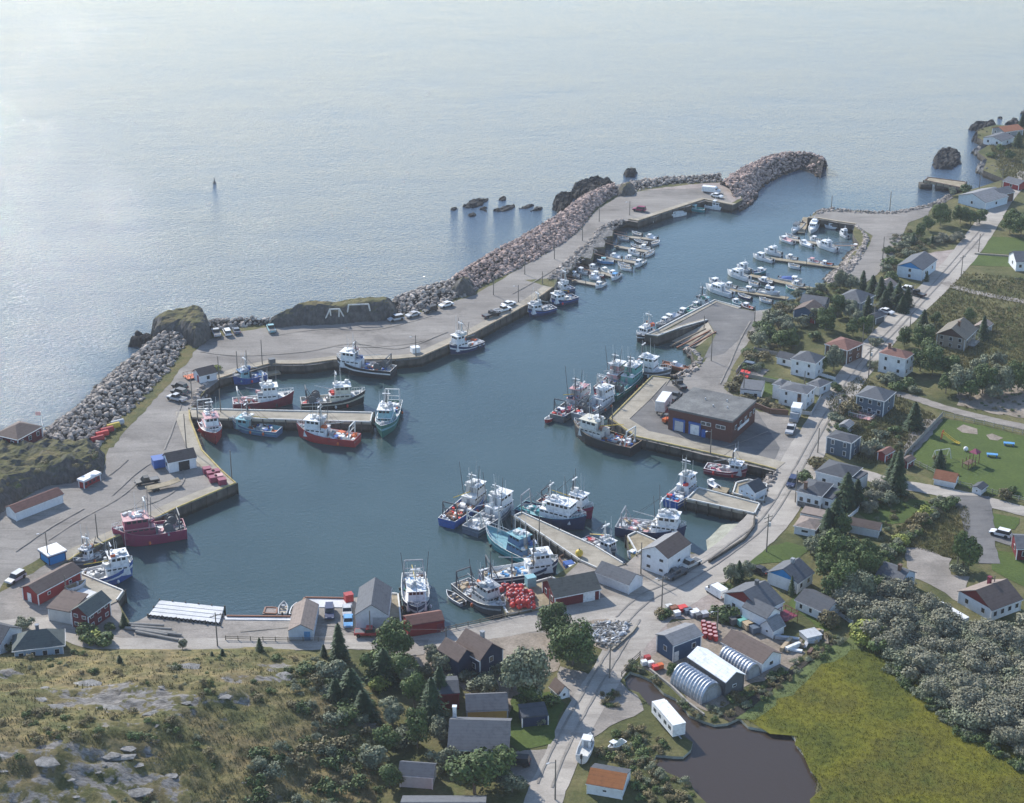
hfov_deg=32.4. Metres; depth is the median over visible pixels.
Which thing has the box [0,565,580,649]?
dock yard
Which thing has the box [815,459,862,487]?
house
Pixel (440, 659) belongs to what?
broadleaf tree
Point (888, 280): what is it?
bungalow
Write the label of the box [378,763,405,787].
broadleaf tree
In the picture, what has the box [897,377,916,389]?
shrub
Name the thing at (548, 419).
skiff
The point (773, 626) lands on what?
shed
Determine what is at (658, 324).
skiff
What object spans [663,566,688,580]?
pickup truck
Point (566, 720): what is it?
tyre track
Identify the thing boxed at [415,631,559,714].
earth yard
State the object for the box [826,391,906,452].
field scrub
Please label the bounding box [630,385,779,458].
asphalt yard
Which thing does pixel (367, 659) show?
broadleaf tree
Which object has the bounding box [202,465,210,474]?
fish tub
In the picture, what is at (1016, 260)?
house
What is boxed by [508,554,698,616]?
wharf gravel
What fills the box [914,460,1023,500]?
fence
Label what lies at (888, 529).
yard scrub
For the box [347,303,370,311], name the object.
gantry
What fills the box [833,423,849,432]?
shrub
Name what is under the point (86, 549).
fishing boat
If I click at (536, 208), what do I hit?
sea rock
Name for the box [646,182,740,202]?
pebble bank
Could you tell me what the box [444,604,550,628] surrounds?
fence
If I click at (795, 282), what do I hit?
motor boat
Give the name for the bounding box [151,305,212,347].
rock cliff
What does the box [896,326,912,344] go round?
broadleaf tree
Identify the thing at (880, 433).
shrub
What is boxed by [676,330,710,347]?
slipway rail
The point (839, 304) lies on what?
broadleaf tree
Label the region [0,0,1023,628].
sea
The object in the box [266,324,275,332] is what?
pickup truck
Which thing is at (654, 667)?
fish tub
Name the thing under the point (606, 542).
fishing boat
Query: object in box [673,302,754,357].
packed gravel
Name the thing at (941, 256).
gravel parking
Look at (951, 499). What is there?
shrub
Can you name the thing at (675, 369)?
jetty
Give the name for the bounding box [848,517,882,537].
shed
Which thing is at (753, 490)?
fishing shed
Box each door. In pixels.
[179,460,189,470]
[304,632,309,638]
[373,617,386,627]
[437,623,442,632]
[583,592,594,601]
[673,418,684,432]
[674,651,678,661]
[688,421,700,435]
[706,686,717,701]
[748,666,758,679]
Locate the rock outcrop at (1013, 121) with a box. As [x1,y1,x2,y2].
[1004,117,1018,124]
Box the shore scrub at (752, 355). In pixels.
[741,276,855,372]
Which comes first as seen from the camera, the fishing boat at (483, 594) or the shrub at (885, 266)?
the fishing boat at (483, 594)
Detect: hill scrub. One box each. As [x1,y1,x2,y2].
[0,450,98,492]
[0,648,382,802]
[242,660,385,802]
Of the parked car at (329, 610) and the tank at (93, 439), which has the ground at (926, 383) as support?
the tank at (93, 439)
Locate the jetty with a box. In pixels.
[660,360,693,373]
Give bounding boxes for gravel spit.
[811,205,932,234]
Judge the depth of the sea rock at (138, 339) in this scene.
496.97 m
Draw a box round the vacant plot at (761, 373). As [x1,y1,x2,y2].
[736,364,767,379]
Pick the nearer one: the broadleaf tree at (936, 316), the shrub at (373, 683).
the shrub at (373, 683)
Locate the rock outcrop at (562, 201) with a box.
[552,191,572,212]
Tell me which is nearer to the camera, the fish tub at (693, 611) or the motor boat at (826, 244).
the fish tub at (693, 611)
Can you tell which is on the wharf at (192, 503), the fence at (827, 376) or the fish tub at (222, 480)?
the fish tub at (222, 480)
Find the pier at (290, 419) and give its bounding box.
[188,407,374,432]
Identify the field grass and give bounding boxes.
[825,375,934,463]
[927,271,1023,382]
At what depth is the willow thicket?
334.23 m
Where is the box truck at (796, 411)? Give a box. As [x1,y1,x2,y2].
[789,402,802,422]
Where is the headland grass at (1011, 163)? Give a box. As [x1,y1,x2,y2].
[990,124,1023,179]
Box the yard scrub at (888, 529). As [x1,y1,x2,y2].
[859,486,952,545]
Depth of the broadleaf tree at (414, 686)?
319.03 m
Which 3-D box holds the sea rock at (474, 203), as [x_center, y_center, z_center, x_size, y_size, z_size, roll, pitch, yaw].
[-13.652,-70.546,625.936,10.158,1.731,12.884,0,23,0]
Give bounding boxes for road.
[0,593,627,649]
[524,171,1023,802]
[780,464,1023,515]
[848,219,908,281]
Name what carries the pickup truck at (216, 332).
on the harbour lot at (142, 440)
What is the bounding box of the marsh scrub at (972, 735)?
[880,654,1023,770]
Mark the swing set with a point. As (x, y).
(942, 449)
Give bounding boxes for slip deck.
[147,598,225,625]
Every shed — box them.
[162,447,196,472]
[288,598,318,640]
[403,610,444,636]
[429,676,459,709]
[464,692,508,717]
[518,701,548,727]
[541,571,601,604]
[586,763,631,799]
[595,561,642,594]
[739,478,766,500]
[740,379,764,400]
[759,614,785,638]
[776,351,795,366]
[793,515,821,536]
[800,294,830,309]
[800,506,825,518]
[822,487,839,508]
[839,419,854,431]
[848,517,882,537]
[852,470,867,488]
[869,311,885,323]
[877,446,894,462]
[904,455,915,468]
[933,469,959,488]
[974,319,993,332]
[995,186,1014,201]
[1003,176,1023,189]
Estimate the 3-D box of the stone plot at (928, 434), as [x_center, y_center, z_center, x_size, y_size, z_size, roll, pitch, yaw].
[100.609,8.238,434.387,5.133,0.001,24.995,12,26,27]
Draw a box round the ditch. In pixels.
[720,642,832,721]
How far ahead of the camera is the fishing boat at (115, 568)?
369.45 m
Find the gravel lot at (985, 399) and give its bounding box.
[956,384,1023,417]
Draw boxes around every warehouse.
[687,646,745,696]
[958,187,1008,209]
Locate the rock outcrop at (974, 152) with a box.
[970,144,986,155]
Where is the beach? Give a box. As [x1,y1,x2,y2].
[706,522,738,549]
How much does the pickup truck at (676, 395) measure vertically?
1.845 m
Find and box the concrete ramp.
[673,323,712,347]
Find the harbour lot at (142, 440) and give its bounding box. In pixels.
[0,188,733,584]
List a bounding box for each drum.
[703,632,707,638]
[708,633,712,639]
[713,634,717,641]
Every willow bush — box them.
[859,445,874,456]
[860,500,878,512]
[863,488,883,503]
[869,478,892,492]
[929,235,943,242]
[938,232,949,240]
[948,233,960,241]
[954,231,965,239]
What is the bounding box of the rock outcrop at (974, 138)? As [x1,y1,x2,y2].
[971,128,986,144]
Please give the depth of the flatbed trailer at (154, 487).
406.03 m
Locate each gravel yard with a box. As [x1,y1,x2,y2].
[507,664,587,784]
[591,682,641,737]
[639,621,806,710]
[640,593,723,657]
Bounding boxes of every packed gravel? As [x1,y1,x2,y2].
[613,309,799,470]
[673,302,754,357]
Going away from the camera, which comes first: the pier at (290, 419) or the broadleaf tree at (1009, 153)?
the pier at (290, 419)
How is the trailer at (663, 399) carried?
on the asphalt yard at (647, 417)
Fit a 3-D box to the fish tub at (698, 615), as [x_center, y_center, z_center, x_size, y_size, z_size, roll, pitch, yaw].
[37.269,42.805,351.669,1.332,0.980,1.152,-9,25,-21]
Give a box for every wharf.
[65,410,238,561]
[77,573,126,603]
[217,286,553,388]
[389,592,403,625]
[496,575,554,618]
[607,375,784,477]
[625,530,655,555]
[628,197,735,228]
[644,299,741,345]
[684,486,761,521]
[730,478,768,502]
[807,217,855,231]
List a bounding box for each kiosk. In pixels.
[37,542,66,565]
[77,470,101,488]
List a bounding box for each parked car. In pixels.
[4,568,26,584]
[170,387,187,395]
[171,381,188,388]
[222,327,231,335]
[232,327,240,333]
[324,602,334,618]
[342,603,351,616]
[343,613,352,627]
[387,313,404,321]
[405,310,420,317]
[422,304,437,313]
[438,300,453,307]
[501,300,516,305]
[514,753,530,767]
[632,205,646,211]
[710,192,723,197]
[744,360,760,369]
[751,564,768,575]
[786,474,797,487]
[878,307,894,314]
[902,284,913,289]
[988,527,1011,538]
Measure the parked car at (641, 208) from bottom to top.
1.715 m
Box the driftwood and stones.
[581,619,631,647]
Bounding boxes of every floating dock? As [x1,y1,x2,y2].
[561,273,602,286]
[570,261,611,277]
[591,249,643,264]
[605,239,654,252]
[610,229,658,241]
[729,284,788,300]
[750,270,812,289]
[770,256,838,268]
[790,238,857,245]
[797,214,810,233]
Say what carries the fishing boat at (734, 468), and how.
on the sea
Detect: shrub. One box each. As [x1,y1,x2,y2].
[6,640,11,651]
[14,616,26,624]
[14,617,35,628]
[75,621,99,643]
[80,628,103,645]
[91,630,113,646]
[104,622,114,630]
[367,674,391,693]
[393,724,421,748]
[418,662,432,676]
[425,749,453,773]
[458,669,477,681]
[464,670,498,692]
[489,662,501,675]
[542,694,561,706]
[653,607,666,616]
[657,608,673,619]
[708,604,739,623]
[720,582,732,589]
[723,380,740,390]
[732,374,746,382]
[739,393,756,399]
[741,347,756,354]
[741,363,752,369]
[746,331,753,339]
[752,320,768,327]
[756,396,770,405]
[757,323,776,336]
[762,309,783,320]
[767,314,793,329]
[769,402,785,409]
[794,315,810,326]
[797,469,812,481]
[806,455,826,468]
[808,331,822,340]
[817,609,838,626]
[825,613,840,629]
[827,412,845,422]
[831,382,842,390]
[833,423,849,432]
[836,400,860,413]
[848,618,886,635]
[849,630,871,646]
[850,420,861,429]
[860,438,884,454]
[867,360,878,368]
[867,635,890,652]
[868,337,883,346]
[871,428,890,437]
[876,372,889,383]
[877,548,889,557]
[878,551,895,561]
[879,543,896,555]
[880,257,901,265]
[880,262,891,272]
[881,490,899,504]
[882,246,893,252]
[883,270,898,280]
[883,643,903,654]
[884,371,900,382]
[887,381,904,391]
[887,425,901,432]
[888,542,906,554]
[889,537,903,544]
[890,534,909,544]
[895,241,910,247]
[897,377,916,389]
[900,537,911,545]
[902,235,917,241]
[902,248,916,255]
[906,523,922,533]
[906,532,914,539]
[907,384,921,392]
[911,512,932,523]
[911,527,922,534]
[917,504,936,516]
[919,517,932,524]
[928,506,939,519]
[929,495,945,504]
[933,499,954,510]
[942,495,960,505]
[949,562,968,575]
[959,184,971,192]
[985,152,996,157]
[996,144,1005,150]
[997,488,1013,498]
[1008,486,1017,493]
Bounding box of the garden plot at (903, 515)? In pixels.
[858,488,933,527]
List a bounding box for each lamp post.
[36,531,47,552]
[546,760,555,799]
[705,429,711,453]
[710,609,718,634]
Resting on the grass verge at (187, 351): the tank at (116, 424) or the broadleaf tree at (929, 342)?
the tank at (116, 424)
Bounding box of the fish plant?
[668,387,756,442]
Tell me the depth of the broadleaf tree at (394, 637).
334.61 m
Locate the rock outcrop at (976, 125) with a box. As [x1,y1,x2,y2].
[968,119,995,130]
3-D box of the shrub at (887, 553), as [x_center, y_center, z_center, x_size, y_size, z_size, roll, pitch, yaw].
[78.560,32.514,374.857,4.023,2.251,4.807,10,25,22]
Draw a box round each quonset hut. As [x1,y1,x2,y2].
[670,662,721,704]
[719,646,760,680]
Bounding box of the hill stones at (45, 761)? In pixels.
[0,663,375,802]
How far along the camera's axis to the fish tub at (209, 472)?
411.15 m
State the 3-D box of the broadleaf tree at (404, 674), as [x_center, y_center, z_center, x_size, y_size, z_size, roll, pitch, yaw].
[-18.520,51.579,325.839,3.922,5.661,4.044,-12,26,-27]
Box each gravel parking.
[904,546,968,603]
[929,249,952,275]
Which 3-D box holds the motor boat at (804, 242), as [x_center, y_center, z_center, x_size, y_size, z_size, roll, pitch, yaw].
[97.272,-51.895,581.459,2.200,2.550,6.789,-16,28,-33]
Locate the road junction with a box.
[608,573,702,639]
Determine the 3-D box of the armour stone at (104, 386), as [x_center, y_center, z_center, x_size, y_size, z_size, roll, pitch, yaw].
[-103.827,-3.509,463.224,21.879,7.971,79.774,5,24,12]
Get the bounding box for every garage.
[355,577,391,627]
[399,760,437,789]
[806,378,831,395]
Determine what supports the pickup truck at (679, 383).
on the asphalt yard at (647, 417)
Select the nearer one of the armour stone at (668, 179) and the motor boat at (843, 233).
the motor boat at (843, 233)
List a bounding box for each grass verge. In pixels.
[0,557,46,593]
[99,343,199,448]
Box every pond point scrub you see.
[594,723,694,802]
[599,688,621,707]
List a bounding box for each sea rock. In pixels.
[128,330,151,347]
[462,198,483,207]
[493,204,514,211]
[519,204,533,208]
[530,206,542,211]
[623,167,637,176]
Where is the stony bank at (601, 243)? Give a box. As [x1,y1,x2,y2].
[552,220,625,278]
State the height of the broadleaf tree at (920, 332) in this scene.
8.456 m
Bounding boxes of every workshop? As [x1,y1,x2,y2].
[655,623,703,661]
[720,629,782,672]
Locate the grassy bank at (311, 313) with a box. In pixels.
[265,297,398,327]
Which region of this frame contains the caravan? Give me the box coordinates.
[651,699,685,738]
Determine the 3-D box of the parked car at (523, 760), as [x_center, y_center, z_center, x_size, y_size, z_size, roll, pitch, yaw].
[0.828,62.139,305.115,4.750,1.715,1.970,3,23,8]
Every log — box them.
[124,626,167,635]
[129,622,163,625]
[131,625,171,629]
[135,627,176,632]
[135,630,178,640]
[139,628,181,635]
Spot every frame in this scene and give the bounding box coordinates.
[325,308,343,318]
[962,448,980,468]
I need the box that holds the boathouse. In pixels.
[642,531,691,575]
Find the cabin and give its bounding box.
[183,365,217,383]
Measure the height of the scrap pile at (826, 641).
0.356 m
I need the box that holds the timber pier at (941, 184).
[918,176,966,193]
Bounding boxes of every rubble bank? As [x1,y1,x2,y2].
[41,334,181,442]
[210,320,265,328]
[393,282,453,312]
[457,187,615,286]
[558,222,625,281]
[635,175,720,187]
[724,153,826,208]
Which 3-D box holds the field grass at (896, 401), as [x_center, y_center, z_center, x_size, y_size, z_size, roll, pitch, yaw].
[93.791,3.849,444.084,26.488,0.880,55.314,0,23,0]
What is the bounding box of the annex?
[46,589,88,624]
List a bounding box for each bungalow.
[12,623,64,656]
[794,588,841,618]
[873,277,897,289]
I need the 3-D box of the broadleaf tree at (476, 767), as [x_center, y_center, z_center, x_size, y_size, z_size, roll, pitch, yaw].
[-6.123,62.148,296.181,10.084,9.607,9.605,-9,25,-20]
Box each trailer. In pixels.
[145,477,180,491]
[655,391,671,413]
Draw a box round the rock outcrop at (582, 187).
[571,175,613,198]
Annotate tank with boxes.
[90,434,104,442]
[95,429,108,435]
[100,425,113,431]
[106,422,120,427]
[110,418,124,424]
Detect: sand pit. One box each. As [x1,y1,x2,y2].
[958,425,976,434]
[985,433,1001,440]
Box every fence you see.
[225,635,333,640]
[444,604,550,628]
[621,651,640,676]
[729,371,776,390]
[736,347,777,372]
[802,395,820,415]
[819,372,835,380]
[837,611,853,624]
[848,505,859,516]
[903,412,942,456]
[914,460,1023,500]
[944,412,1023,433]
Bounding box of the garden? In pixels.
[735,377,786,397]
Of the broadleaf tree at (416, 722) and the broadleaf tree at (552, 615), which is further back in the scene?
the broadleaf tree at (552, 615)
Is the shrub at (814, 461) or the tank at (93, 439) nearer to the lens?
the shrub at (814, 461)
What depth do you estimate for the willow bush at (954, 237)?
576.17 m
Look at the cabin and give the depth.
466.15 m
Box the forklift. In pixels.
[662,411,668,422]
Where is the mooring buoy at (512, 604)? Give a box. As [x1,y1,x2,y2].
[510,601,515,607]
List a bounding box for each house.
[0,622,21,653]
[400,795,486,802]
[437,628,504,680]
[447,705,511,762]
[723,579,797,626]
[766,557,814,593]
[778,381,816,409]
[790,351,825,378]
[796,478,833,508]
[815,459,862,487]
[824,337,863,364]
[825,430,861,459]
[840,289,875,310]
[848,385,895,420]
[875,561,916,594]
[878,343,913,377]
[897,251,937,280]
[935,317,979,350]
[942,575,1023,622]
[983,132,1014,145]
[992,124,1023,135]
[1008,251,1023,270]
[1011,533,1023,559]
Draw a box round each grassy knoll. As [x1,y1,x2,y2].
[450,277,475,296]
[616,182,635,195]
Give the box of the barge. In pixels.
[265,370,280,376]
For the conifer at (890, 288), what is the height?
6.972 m
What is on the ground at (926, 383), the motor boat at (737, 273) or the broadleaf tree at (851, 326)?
the broadleaf tree at (851, 326)
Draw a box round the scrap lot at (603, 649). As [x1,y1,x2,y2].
[579,620,625,651]
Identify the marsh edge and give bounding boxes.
[739,638,876,717]
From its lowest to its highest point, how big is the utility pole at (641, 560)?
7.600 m
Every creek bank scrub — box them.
[624,659,702,719]
[705,632,846,721]
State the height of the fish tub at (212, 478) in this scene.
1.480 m
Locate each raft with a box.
[262,606,277,614]
[712,487,729,493]
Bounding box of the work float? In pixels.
[558,554,576,569]
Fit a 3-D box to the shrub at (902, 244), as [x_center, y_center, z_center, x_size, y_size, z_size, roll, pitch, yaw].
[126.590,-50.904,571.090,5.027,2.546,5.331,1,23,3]
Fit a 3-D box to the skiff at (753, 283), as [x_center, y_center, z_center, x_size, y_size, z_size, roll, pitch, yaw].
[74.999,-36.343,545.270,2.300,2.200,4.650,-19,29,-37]
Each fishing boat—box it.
[73,526,106,568]
[81,527,132,584]
[112,485,186,546]
[197,396,221,444]
[232,370,293,408]
[232,401,282,437]
[233,352,267,384]
[296,403,360,447]
[300,369,364,409]
[337,336,396,379]
[373,388,402,437]
[399,551,431,613]
[438,461,486,528]
[449,318,484,354]
[451,552,505,617]
[462,475,513,537]
[479,522,557,584]
[485,505,536,562]
[514,480,586,529]
[527,291,556,315]
[536,468,593,518]
[550,281,578,305]
[550,367,590,422]
[557,267,574,293]
[571,373,614,420]
[574,404,641,456]
[581,521,617,556]
[593,345,626,392]
[606,355,643,401]
[615,496,686,538]
[636,313,654,341]
[636,338,670,378]
[663,459,697,509]
[684,283,709,313]
[703,446,746,477]
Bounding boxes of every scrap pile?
[775,634,798,640]
[780,636,792,651]
[785,641,800,650]
[790,640,804,647]
[790,648,802,652]
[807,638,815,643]
[807,647,813,654]
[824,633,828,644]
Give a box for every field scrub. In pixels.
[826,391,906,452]
[941,299,1023,346]
[961,390,1023,416]
[970,277,1023,293]
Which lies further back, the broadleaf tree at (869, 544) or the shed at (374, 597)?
the broadleaf tree at (869, 544)
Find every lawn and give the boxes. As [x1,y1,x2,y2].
[508,692,562,750]
[750,542,808,564]
[789,591,838,630]
[913,418,1023,498]
[971,255,1009,266]
[982,237,1023,253]
[989,550,1023,585]
[993,513,1020,528]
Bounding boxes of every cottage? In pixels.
[0,421,43,442]
[793,299,824,323]
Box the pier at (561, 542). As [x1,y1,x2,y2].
[511,511,626,568]
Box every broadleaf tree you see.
[178,638,187,648]
[314,659,346,681]
[319,684,329,694]
[336,704,361,726]
[357,743,389,769]
[359,646,389,676]
[371,616,414,653]
[371,723,401,751]
[378,696,405,723]
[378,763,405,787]
[387,651,419,680]
[399,667,417,681]
[400,670,426,707]
[404,706,430,747]
[423,644,437,663]
[428,714,448,739]
[431,652,450,672]
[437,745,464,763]
[444,746,506,794]
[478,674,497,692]
[490,743,517,779]
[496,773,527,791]
[498,646,552,696]
[516,683,542,702]
[535,601,572,638]
[547,617,598,665]
[666,662,676,676]
[723,563,741,582]
[736,560,755,577]
[750,331,767,345]
[772,329,790,348]
[780,319,795,329]
[786,328,801,349]
[791,288,802,297]
[803,535,813,553]
[805,287,815,294]
[808,308,820,321]
[809,530,831,557]
[812,283,826,291]
[814,552,834,575]
[815,528,860,561]
[816,307,835,330]
[820,574,844,598]
[822,355,830,370]
[825,344,845,370]
[829,293,846,316]
[829,559,861,593]
[833,269,848,287]
[834,513,851,532]
[836,539,872,568]
[841,569,877,596]
[843,274,859,289]
[843,299,857,318]
[845,317,861,335]
[850,308,863,323]
[851,545,883,573]
[857,314,875,333]
[861,538,880,553]
[873,574,885,589]
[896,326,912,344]
[910,324,935,350]
[911,348,926,370]
[915,223,926,235]
[918,345,945,375]
[920,337,944,352]
[922,215,935,228]
[929,311,940,323]
[930,203,951,224]
[938,371,951,393]
[941,355,961,372]
[947,364,974,394]
[949,187,956,194]
[951,205,967,221]
[952,530,976,562]
[956,377,983,398]
[958,537,982,569]
[963,307,976,319]
[964,208,981,225]
[969,354,988,369]
[973,363,999,392]
[976,208,987,223]
[984,383,1003,399]
[989,351,1008,364]
[992,364,1015,391]
[1000,211,1019,233]
[1004,149,1016,158]
[1008,359,1023,389]
[1010,208,1021,216]
[1011,213,1023,236]
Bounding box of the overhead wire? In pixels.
[220,615,444,629]
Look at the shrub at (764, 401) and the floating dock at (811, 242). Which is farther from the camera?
the floating dock at (811, 242)
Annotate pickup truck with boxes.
[134,475,159,486]
[166,392,186,402]
[211,327,220,336]
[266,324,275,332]
[354,625,380,637]
[482,309,500,318]
[493,304,511,312]
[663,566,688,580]
[671,379,686,389]
[672,391,682,401]
[678,556,701,568]
[785,423,795,434]
[911,289,926,297]
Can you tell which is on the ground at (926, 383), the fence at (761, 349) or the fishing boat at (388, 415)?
the fence at (761, 349)
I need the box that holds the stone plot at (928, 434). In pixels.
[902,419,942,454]
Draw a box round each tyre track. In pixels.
[16,508,83,550]
[48,484,135,539]
[88,459,128,486]
[112,462,184,510]
[164,395,184,448]
[200,331,447,355]
[243,624,374,638]
[276,315,431,334]
[336,331,446,346]
[511,266,557,293]
[537,619,628,782]
[551,619,640,786]
[615,230,979,616]
[629,233,983,620]
[652,399,767,447]
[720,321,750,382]
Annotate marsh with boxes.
[738,648,1023,802]
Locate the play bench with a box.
[987,453,997,457]
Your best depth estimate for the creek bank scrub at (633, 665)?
329.69 m
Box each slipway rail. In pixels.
[670,328,705,346]
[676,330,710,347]
[683,331,716,349]
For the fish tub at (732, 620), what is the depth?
349.03 m
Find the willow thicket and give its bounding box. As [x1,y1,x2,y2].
[830,574,1023,755]
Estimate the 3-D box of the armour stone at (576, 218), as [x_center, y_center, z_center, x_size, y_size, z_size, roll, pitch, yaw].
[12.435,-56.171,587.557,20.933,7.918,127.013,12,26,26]
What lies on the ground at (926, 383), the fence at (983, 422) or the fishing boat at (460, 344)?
the fence at (983, 422)
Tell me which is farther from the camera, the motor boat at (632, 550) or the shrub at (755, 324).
the shrub at (755, 324)
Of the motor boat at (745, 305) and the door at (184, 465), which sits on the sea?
the motor boat at (745, 305)
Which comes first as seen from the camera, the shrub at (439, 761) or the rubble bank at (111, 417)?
the shrub at (439, 761)
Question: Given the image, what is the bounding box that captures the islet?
[932,147,961,169]
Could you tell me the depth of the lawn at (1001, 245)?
573.63 m
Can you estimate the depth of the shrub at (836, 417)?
439.40 m
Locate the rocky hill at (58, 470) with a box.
[0,438,104,512]
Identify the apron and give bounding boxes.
[225,615,290,620]
[303,596,351,607]
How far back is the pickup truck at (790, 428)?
434.66 m
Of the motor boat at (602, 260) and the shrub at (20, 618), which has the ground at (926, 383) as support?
the shrub at (20, 618)
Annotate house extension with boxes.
[772,378,788,399]
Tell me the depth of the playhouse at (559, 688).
324.66 m
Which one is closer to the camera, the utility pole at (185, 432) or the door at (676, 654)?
the door at (676, 654)
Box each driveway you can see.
[950,495,999,563]
[979,529,1011,544]
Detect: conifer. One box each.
[116,655,122,663]
[119,612,129,628]
[255,638,264,652]
[319,644,328,657]
[326,677,344,702]
[328,623,351,662]
[339,668,373,701]
[353,689,383,725]
[361,648,400,690]
[417,677,450,733]
[432,665,451,708]
[732,560,745,584]
[787,575,795,596]
[816,508,834,533]
[817,497,849,538]
[834,472,858,515]
[850,478,865,508]
[857,271,866,290]
[862,295,873,315]
[864,275,877,293]
[872,276,885,299]
[876,289,893,309]
[881,281,894,300]
[881,451,906,481]
[887,449,909,496]
[889,282,903,307]
[894,295,909,313]
[902,402,925,431]
[904,286,914,307]
[910,233,915,244]
[916,309,929,326]
[923,271,929,281]
[930,234,934,243]
[931,449,946,469]
[977,315,989,339]
[1010,132,1023,148]
[1018,114,1023,126]
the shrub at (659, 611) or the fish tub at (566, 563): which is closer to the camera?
the shrub at (659, 611)
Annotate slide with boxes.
[940,430,959,443]
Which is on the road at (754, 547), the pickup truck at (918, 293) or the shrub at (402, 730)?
the pickup truck at (918, 293)
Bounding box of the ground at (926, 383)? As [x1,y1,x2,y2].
[10,125,1023,802]
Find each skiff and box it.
[64,579,85,590]
[278,601,287,614]
[446,589,466,606]
[544,415,552,423]
[617,236,630,241]
[618,261,631,266]
[620,265,632,271]
[631,244,640,248]
[632,231,642,236]
[634,239,649,245]
[642,249,653,257]
[649,240,659,246]
[656,321,667,327]
[738,293,752,300]
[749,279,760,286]
[759,296,773,303]
[786,233,799,239]
[786,285,799,290]
[788,263,801,269]
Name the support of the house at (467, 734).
on the ground at (926, 383)
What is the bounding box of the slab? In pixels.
[76,588,96,597]
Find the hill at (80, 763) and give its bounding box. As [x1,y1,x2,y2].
[0,647,386,802]
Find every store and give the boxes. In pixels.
[4,487,63,520]
[20,562,82,604]
[69,590,111,627]
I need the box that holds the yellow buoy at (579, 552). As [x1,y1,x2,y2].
[575,548,582,556]
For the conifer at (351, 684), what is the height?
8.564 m
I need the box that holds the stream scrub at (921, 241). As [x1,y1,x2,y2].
[886,229,946,271]
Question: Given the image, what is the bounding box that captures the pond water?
[625,674,817,802]
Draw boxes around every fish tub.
[151,454,165,468]
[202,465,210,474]
[206,470,214,478]
[208,474,217,483]
[211,468,219,473]
[214,473,223,477]
[217,477,226,485]
[268,357,275,364]
[343,591,353,602]
[410,345,419,353]
[524,573,536,587]
[563,560,574,568]
[640,659,646,666]
[643,654,650,660]
[647,660,653,667]
[651,664,658,670]
[656,662,663,669]
[669,604,677,610]
[673,609,680,616]
[676,604,687,612]
[683,607,692,614]
[689,608,699,616]
[694,612,702,619]
[699,610,708,617]
[728,613,741,625]
[737,616,747,626]
[742,619,754,630]
[748,623,761,634]
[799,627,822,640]
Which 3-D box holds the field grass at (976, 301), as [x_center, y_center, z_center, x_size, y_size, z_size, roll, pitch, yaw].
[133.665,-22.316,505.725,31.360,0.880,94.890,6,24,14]
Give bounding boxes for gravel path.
[363,639,426,654]
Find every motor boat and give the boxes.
[572,270,581,278]
[575,732,593,763]
[576,266,589,274]
[589,263,599,270]
[589,273,601,280]
[591,270,605,278]
[595,280,606,288]
[597,257,614,263]
[601,266,608,272]
[608,738,626,751]
[609,269,620,275]
[610,252,622,258]
[611,271,622,280]
[625,254,637,260]
[627,548,635,559]
[628,248,641,256]
[634,258,646,267]
[639,244,651,250]
[646,233,657,238]
[661,316,672,323]
[666,311,680,319]
[670,361,685,366]
[672,210,686,217]
[679,306,690,315]
[691,204,705,212]
[704,197,720,209]
[706,281,734,297]
[707,478,720,488]
[709,277,724,282]
[725,281,738,288]
[727,267,751,281]
[732,298,742,305]
[736,285,755,291]
[737,260,752,273]
[741,302,754,310]
[750,267,766,274]
[753,251,774,262]
[757,283,779,294]
[758,276,773,285]
[764,243,783,256]
[778,275,801,282]
[779,235,795,244]
[786,253,798,259]
[791,220,805,233]
[792,280,804,286]
[799,239,814,248]
[807,257,819,262]
[808,218,819,233]
[810,235,821,241]
[816,237,839,252]
[820,260,833,265]
[824,223,836,228]
[839,228,850,238]
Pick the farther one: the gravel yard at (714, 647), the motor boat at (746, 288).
the motor boat at (746, 288)
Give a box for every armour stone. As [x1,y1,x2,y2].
[42,330,186,437]
[190,381,209,407]
[208,315,269,331]
[392,277,465,313]
[448,182,616,289]
[547,218,623,280]
[615,172,722,190]
[670,346,702,378]
[720,151,827,210]
[761,468,779,486]
[813,194,952,213]
[822,224,869,283]
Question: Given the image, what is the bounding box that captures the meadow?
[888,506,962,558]
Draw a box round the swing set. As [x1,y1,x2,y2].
[932,448,950,456]
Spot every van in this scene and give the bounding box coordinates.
[702,185,720,192]
[705,582,727,598]
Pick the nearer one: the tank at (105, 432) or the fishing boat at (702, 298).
the tank at (105, 432)
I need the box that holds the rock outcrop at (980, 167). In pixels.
[975,154,1013,175]
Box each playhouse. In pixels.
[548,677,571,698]
[971,481,988,494]
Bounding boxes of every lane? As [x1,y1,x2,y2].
[892,390,1023,428]
[941,281,1023,302]
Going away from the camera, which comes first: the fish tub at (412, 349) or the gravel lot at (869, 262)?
the fish tub at (412, 349)
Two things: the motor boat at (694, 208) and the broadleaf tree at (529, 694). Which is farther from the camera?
the motor boat at (694, 208)
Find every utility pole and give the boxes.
[183,414,186,447]
[209,612,220,645]
[511,555,512,583]
[605,643,615,677]
[640,542,641,573]
[655,576,667,607]
[764,514,772,551]
[795,470,797,501]
[836,392,841,412]
[867,347,873,377]
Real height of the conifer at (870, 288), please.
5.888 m
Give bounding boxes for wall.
[611,625,637,650]
[649,668,704,715]
[708,515,754,562]
[755,403,787,414]
[974,253,1008,256]

